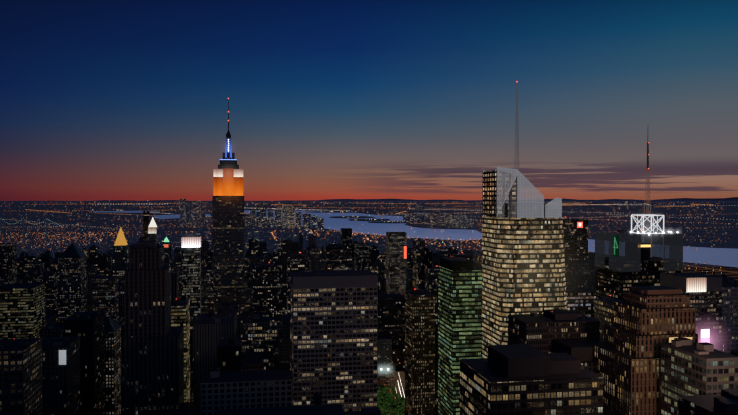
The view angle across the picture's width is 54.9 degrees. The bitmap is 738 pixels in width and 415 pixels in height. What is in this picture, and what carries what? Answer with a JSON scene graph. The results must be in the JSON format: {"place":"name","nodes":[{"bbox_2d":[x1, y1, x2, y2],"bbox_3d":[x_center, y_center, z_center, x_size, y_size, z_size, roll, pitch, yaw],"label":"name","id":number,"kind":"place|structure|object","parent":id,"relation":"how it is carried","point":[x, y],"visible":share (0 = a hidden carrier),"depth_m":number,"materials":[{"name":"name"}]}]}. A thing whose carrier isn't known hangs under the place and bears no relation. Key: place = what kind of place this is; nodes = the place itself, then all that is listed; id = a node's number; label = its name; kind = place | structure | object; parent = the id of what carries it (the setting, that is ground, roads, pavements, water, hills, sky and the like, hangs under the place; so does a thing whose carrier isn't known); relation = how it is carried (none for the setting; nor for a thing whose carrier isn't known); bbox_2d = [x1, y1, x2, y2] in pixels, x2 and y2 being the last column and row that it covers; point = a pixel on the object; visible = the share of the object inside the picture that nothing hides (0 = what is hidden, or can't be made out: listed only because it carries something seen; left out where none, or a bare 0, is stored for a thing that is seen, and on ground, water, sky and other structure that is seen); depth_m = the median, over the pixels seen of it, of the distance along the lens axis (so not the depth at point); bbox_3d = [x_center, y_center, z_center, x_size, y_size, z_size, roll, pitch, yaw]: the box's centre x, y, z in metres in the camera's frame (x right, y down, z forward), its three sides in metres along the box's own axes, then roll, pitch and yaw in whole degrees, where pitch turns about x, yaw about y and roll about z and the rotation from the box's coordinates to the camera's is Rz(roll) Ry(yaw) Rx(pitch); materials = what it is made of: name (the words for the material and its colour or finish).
{"place":"outdoors","nodes":[
{"label":"outdoors","id":0,"kind":"place"},
{"bbox_2d":[0,230,721,393],"bbox_3d":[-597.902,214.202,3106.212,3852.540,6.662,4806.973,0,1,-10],"label":"street lamps","id":1,"kind":"object","parent":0,"point":[190,231],"depth_m":4573.73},
{"bbox_2d":[0,202,737,410],"bbox_3d":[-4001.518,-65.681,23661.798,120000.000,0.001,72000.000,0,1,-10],"label":"ground","id":2,"kind":"structure","parent":0,"point":[728,213],"depth_m":8628.12,"materials":[{"name":"black"}]},
{"bbox_2d":[311,211,409,222],"bbox_3d":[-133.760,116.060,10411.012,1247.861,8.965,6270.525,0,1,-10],"label":"harbour islands","id":3,"kind":"object","parent":2,"relation":"on","point":[380,220],"depth_m":9224.71,"materials":[{"name":"black"}]},
{"bbox_2d":[0,131,737,414],"bbox_3d":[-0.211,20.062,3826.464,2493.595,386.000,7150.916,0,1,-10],"label":"skyscrapers","id":4,"kind":"structure","parent":2,"relation":"on","point":[532,320],"depth_m":608.29,"materials":[{"name":"stone"}]},
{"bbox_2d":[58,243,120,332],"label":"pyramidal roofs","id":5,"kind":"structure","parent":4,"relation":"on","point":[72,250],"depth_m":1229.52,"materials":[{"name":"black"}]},
{"bbox_2d":[0,83,663,397],"bbox_3d":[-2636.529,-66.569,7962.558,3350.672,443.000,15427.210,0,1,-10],"label":"masts and trusses","id":6,"kind":"object","parent":4,"relation":"on","point":[632,215],"visible":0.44,"depth_m":716.94,"materials":[{"name":"metal"}]},
{"bbox_2d":[1,81,709,369],"bbox_3d":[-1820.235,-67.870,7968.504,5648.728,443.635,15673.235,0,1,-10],"label":"illuminated signs","id":7,"kind":"object","parent":6,"relation":"on","point":[121,240],"visible":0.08,"depth_m":716.68,"materials":[{"name":"white"}]},
{"bbox_2d":[0,225,737,414],"bbox_3d":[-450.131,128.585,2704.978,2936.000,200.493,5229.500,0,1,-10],"label":"city blocks","id":8,"kind":"structure","parent":2,"relation":"on","point":[239,364],"depth_m":870.31,"materials":[{"name":"stone"}]},
{"bbox_2d":[0,201,737,253],"bbox_3d":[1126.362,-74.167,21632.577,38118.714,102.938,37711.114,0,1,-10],"label":"city lights","id":9,"kind":"object","parent":2,"relation":"on","point":[606,204],"depth_m":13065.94},
{"bbox_2d":[377,385,404,414],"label":"park tree","id":10,"kind":"object","parent":2,"relation":"on","point":[382,392],"depth_m":879.36,"materials":[{"name":"green plant"}]},
{"bbox_2d":[0,197,737,202],"bbox_3d":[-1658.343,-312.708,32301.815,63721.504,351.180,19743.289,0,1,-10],"label":"hills","id":11,"kind":"structure","parent":0,"point":[722,200],"depth_m":40005.41,"materials":[{"name":"black"}]},
{"bbox_2d":[0,0,737,200],"label":"sky","id":12,"kind":"structure","parent":0,"point":[100,99],"materials":[{"name":"blue"}]},
{"bbox_2d":[388,371,404,414],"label":"avenue road","id":13,"kind":"structure","parent":0,"point":[398,378],"depth_m":1014.61,"materials":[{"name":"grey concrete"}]},
{"bbox_2d":[390,371,404,412],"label":"sidewalk","id":14,"kind":"structure","parent":13,"relation":"on","point":[403,374],"depth_m":1059.56,"materials":[{"name":"grey concrete"}]},
{"bbox_2d":[93,210,737,266],"bbox_3d":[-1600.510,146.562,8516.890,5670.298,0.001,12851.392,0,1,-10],"label":"water","id":15,"kind":"structure","parent":0,"point":[720,256],"depth_m":5569.74,"materials":[{"name":"blue liquid"}]},
{"bbox_2d":[176,201,683,251],"bbox_3d":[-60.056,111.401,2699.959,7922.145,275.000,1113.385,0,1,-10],"label":"buildings","id":16,"kind":"structure","parent":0,"point":[480,222],"depth_m":2713.54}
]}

